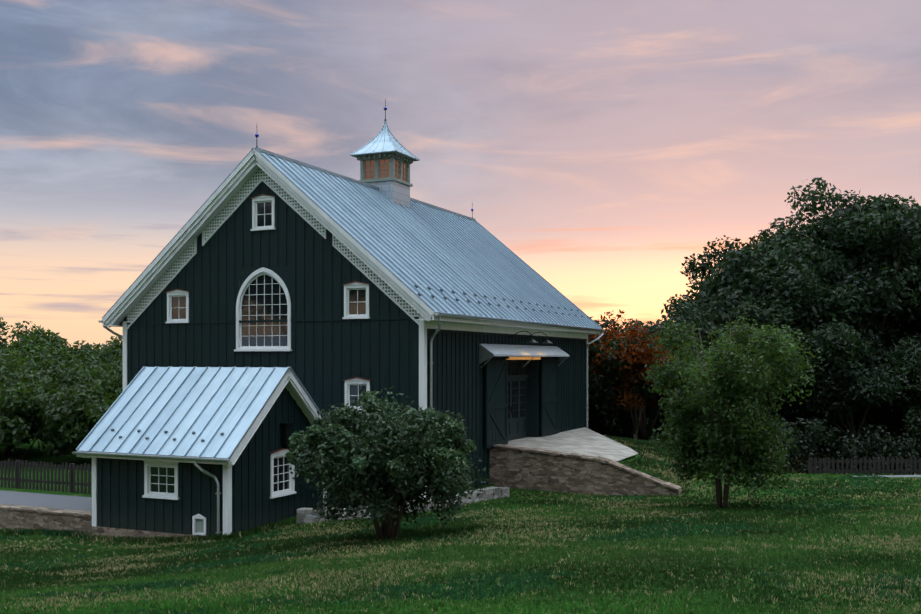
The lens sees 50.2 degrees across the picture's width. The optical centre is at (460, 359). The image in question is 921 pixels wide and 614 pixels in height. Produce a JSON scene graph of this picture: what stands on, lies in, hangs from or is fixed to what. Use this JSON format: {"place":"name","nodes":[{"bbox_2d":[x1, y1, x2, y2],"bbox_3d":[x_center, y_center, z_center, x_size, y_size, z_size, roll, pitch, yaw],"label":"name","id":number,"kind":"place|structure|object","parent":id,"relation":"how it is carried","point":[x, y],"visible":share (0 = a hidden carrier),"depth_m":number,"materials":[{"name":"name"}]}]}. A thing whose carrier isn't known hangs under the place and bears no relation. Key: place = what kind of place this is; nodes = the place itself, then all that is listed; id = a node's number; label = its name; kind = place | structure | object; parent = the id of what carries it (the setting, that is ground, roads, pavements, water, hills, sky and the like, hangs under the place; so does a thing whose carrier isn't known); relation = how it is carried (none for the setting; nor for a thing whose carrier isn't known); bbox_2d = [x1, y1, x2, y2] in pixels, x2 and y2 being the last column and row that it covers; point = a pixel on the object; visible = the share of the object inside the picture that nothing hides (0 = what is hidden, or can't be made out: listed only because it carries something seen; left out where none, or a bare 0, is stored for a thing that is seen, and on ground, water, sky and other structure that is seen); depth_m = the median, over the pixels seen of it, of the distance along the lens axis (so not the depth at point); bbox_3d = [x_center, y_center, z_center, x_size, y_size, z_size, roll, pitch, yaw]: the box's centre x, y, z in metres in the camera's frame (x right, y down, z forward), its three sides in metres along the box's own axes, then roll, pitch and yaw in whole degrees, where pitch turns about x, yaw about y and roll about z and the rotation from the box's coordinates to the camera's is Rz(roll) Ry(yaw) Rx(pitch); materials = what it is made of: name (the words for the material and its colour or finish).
{"place":"outdoors","nodes":[
{"label":"outdoors","id":0,"kind":"place"},
{"bbox_2d":[97,387,322,536],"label":"shed walls","id":1,"kind":"structure","parent":0,"point":[149,501],"depth_m":24.94,"materials":[{"name":"black wood"}]},
{"bbox_2d":[76,366,324,458],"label":"shed roof","id":2,"kind":"structure","parent":1,"relation":"on","point":[205,412],"depth_m":25.45,"materials":[{"name":"silver metal"}]},
{"bbox_2d":[77,369,326,535],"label":"white trim","id":3,"kind":"structure","parent":1,"relation":"attached to","point":[163,476],"depth_m":24.82,"materials":[{"name":"white wood"}]},
{"bbox_2d":[100,389,318,535],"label":"siding battens","id":4,"kind":"object","parent":1,"relation":"attached to","point":[190,499],"visible":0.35,"depth_m":24.95,"materials":[{"name":"black wood"}]},
{"bbox_2d":[124,181,585,508],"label":"barn walls","id":5,"kind":"structure","parent":0,"point":[283,272],"depth_m":28.67,"materials":[{"name":"black wood"}]},
{"bbox_2d":[72,313,604,535],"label":"gutters and downspouts","id":6,"kind":"object","parent":5,"relation":"attached to","point":[431,363],"visible":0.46,"depth_m":26.75,"materials":[{"name":"white metal"}]},
{"bbox_2d":[102,147,601,328],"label":"barn roof","id":7,"kind":"structure","parent":5,"relation":"on","point":[435,259],"depth_m":31.96,"materials":[{"name":"grey metal"}]},
{"bbox_2d":[255,133,473,217],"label":"lightning rods","id":8,"kind":"object","parent":7,"relation":"on","point":[256,135],"visible":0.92,"depth_m":28.45,"materials":[{"name":"metal"}]},
{"bbox_2d":[350,99,419,207],"bbox_3d":[-2.712,-7.348,35.499,1.865,4.210,1.865,0,0,24],"label":"cupola","id":9,"kind":"object","parent":7,"relation":"on","point":[385,157],"visible":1,"depth_m":35.01,"materials":[{"name":"grey metal"}]},
{"bbox_2d":[102,149,601,496],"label":"trim","id":10,"kind":"structure","parent":5,"relation":"attached to","point":[266,296],"depth_m":28.73,"materials":[{"name":"white wood"}]},
{"bbox_2d":[127,183,586,502],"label":"board siding battens","id":11,"kind":"object","parent":5,"relation":"attached to","point":[295,320],"visible":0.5,"depth_m":28.61,"materials":[{"name":"black wood"}]},
{"bbox_2d":[479,331,568,447],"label":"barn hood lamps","id":12,"kind":"object","parent":5,"relation":"attached to","point":[505,401],"visible":1,"depth_m":33.50,"materials":[{"name":"black metal"}]},
{"bbox_2d":[0,426,919,510],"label":"yard terrace","id":13,"kind":"structure","parent":0,"point":[68,500],"depth_m":32.35,"materials":[{"name":"concrete"}]},
{"bbox_2d":[0,334,55,370],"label":"tree","id":14,"kind":"object","parent":13,"relation":"on","point":[26,350],"visible":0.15,"depth_m":48.10,"materials":[{"name":"green plant"}]},
{"bbox_2d":[0,317,75,362],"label":"tree","id":15,"kind":"object","parent":13,"relation":"on","point":[60,342],"visible":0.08,"depth_m":55.98,"materials":[{"name":"green plant"}]},
{"bbox_2d":[0,375,84,461],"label":"understorey","id":16,"kind":"object","parent":13,"relation":"on","point":[24,406],"depth_m":38.96,"materials":[{"name":"green plant"}]},
{"bbox_2d":[0,459,91,493],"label":"fence","id":17,"kind":"object","parent":13,"relation":"on","point":[71,467],"visible":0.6,"depth_m":31.86,"materials":[{"name":"brown wood"}]},
{"bbox_2d":[0,348,96,454],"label":"tree","id":18,"kind":"object","parent":13,"relation":"on","point":[17,371],"depth_m":43.82,"materials":[{"name":"green plant"}]},
{"bbox_2d":[36,375,122,450],"bbox_3d":[-14.666,2.548,40.096,5.184,3.917,4.958,0,0,1],"label":"understorey","id":19,"kind":"object","parent":13,"relation":"on","point":[79,430],"visible":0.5,"depth_m":38.83,"materials":[{"name":"green plant"}]},
{"bbox_2d":[38,336,122,375],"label":"tree","id":20,"kind":"object","parent":13,"relation":"on","point":[85,354],"visible":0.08,"depth_m":53.21,"materials":[{"name":"green plant"}]},
{"bbox_2d":[72,355,121,382],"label":"tree","id":21,"kind":"object","parent":13,"relation":"on","point":[98,365],"depth_m":46.40,"materials":[{"name":"green plant"}]},
{"bbox_2d":[78,356,122,427],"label":"tree","id":22,"kind":"object","parent":13,"relation":"on","point":[117,372],"visible":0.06,"depth_m":40.89,"materials":[{"name":"green plant"}]},
{"bbox_2d":[588,383,692,441],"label":"understorey","id":23,"kind":"object","parent":13,"relation":"on","point":[625,431],"depth_m":47.08,"materials":[{"name":"plant"}]},
{"bbox_2d":[0,453,920,613],"bbox_3d":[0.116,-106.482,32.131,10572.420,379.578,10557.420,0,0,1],"label":"lawn","id":24,"kind":"structure","parent":0,"point":[639,527],"depth_m":15.09,"materials":[{"name":"green plant"}]},
{"bbox_2d":[0,504,91,532],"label":"stone wall","id":25,"kind":"structure","parent":24,"relation":"on","point":[23,517],"depth_m":26.92,"materials":[{"name":"brown stone"}]},
{"bbox_2d":[92,526,206,542],"bbox_3d":[-3.465,4.687,33.151,11.140,1.640,20.080,0,0,24],"label":"stone foundation","id":26,"kind":"object","parent":24,"relation":"on","point":[105,531],"visible":0.04,"depth_m":25.06,"materials":[{"name":"stone"}]},
{"bbox_2d":[0,484,497,542],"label":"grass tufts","id":27,"kind":"object","parent":24,"relation":"on","point":[84,535],"visible":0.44,"depth_m":25.01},
{"bbox_2d":[284,386,488,539],"bbox_3d":[-1.409,2.087,19.272,3.977,3.087,3.575,0,0,1],"label":"shrub","id":28,"kind":"object","parent":24,"relation":"on","point":[436,445],"depth_m":18.58,"materials":[{"name":"green plant"}]},
{"bbox_2d":[297,486,508,523],"bbox_3d":[-0.987,3.945,26.257,6.435,0.762,2.326,0,0,-29],"label":"barn stone edging","id":29,"kind":"object","parent":24,"relation":"on","point":[306,515],"visible":0.23,"depth_m":25.52,"materials":[{"name":"grey stone"}]},
{"bbox_2d":[588,318,643,433],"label":"tree","id":30,"kind":"object","parent":24,"relation":"on","point":[593,414],"depth_m":47.02,"materials":[{"name":"plant"}]},
{"bbox_2d":[588,300,712,439],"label":"tree","id":31,"kind":"object","parent":24,"relation":"on","point":[604,382],"depth_m":43.09,"materials":[{"name":"plant"}]},
{"bbox_2d":[603,435,741,492],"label":"grass","id":32,"kind":"structure","parent":24,"relation":"on","point":[643,448],"depth_m":33.05,"materials":[{"name":"green plant"}]},
{"bbox_2d":[663,293,692,315],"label":"tree","id":33,"kind":"object","parent":24,"relation":"on","point":[676,300],"depth_m":54.30,"materials":[{"name":"green plant"}]},
{"bbox_2d":[659,300,795,400],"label":"tree","id":34,"kind":"object","parent":24,"relation":"on","point":[747,314],"visible":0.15,"depth_m":43.40,"materials":[{"name":"green plant"}]},
{"bbox_2d":[642,316,821,507],"bbox_3d":[6.421,1.305,23.543,3.953,4.725,4.199,0,0,1],"label":"tree","id":35,"kind":"object","parent":24,"relation":"on","point":[694,439],"depth_m":22.70,"materials":[{"name":"green plant"}]},
{"bbox_2d":[680,211,819,313],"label":"tree","id":36,"kind":"object","parent":24,"relation":"on","point":[703,267],"depth_m":56.98,"materials":[{"name":"green plant"}]},
{"bbox_2d":[596,416,920,474],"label":"bushes","id":37,"kind":"object","parent":24,"relation":"on","point":[654,434],"visible":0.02,"depth_m":59.26,"materials":[{"name":"green plant"}]},
{"bbox_2d":[659,242,885,466],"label":"tree","id":38,"kind":"object","parent":24,"relation":"on","point":[796,300],"depth_m":45.03,"materials":[{"name":"green plant"}]},
{"bbox_2d":[758,393,808,434],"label":"understorey","id":39,"kind":"object","parent":24,"relation":"on","point":[788,416],"depth_m":45.45,"materials":[{"name":"green plant"}]},
{"bbox_2d":[717,177,920,473],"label":"tree","id":40,"kind":"object","parent":24,"relation":"on","point":[856,243],"depth_m":46.76,"materials":[{"name":"green plant"}]},
{"bbox_2d":[784,387,864,473],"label":"understorey","id":41,"kind":"object","parent":24,"relation":"on","point":[856,417],"depth_m":47.26,"materials":[{"name":"green plant"}]},
{"bbox_2d":[762,408,920,474],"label":"hedge","id":42,"kind":"object","parent":24,"relation":"on","point":[893,450],"visible":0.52,"depth_m":39.44,"materials":[{"name":"green plant"}]},
{"bbox_2d":[775,320,920,469],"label":"tree","id":43,"kind":"object","parent":24,"relation":"on","point":[835,392],"depth_m":42.96,"materials":[{"name":"green plant"}]},
{"bbox_2d":[809,457,920,474],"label":"fence","id":44,"kind":"object","parent":24,"relation":"on","point":[876,462],"visible":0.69,"depth_m":35.51,"materials":[{"name":"brown wood"}]},
{"bbox_2d":[821,376,920,467],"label":"understorey","id":45,"kind":"object","parent":24,"relation":"on","point":[893,417],"depth_m":48.39,"materials":[{"name":"green plant"}]},
{"bbox_2d":[890,333,920,410],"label":"tree","id":46,"kind":"object","parent":24,"relation":"on","point":[917,386],"visible":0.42,"depth_m":42.37,"materials":[{"name":"green plant"}]},
{"bbox_2d":[0,0,920,348],"label":"sky","id":47,"kind":"structure","parent":0,"point":[605,144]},
{"bbox_2d":[490,444,681,495],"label":"stone retaining wall","id":48,"kind":"structure","parent":0,"point":[515,467],"depth_m":29.73,"materials":[{"name":"brown stone"}]},
{"bbox_2d":[505,427,689,492],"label":"ramp bank","id":49,"kind":"structure","parent":0,"point":[586,441],"depth_m":33.03,"materials":[{"name":"concrete"}]},
{"bbox_2d":[588,309,677,438],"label":"tree","id":50,"kind":"object","parent":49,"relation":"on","point":[639,352],"depth_m":41.65,"materials":[{"name":"red plant"}]},
{"bbox_2d":[853,475,920,476],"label":"lane gravel","id":51,"kind":"structure","parent":0,"point":[895,476],"depth_m":31.55,"materials":[{"name":"grey gravel"}]}
]}

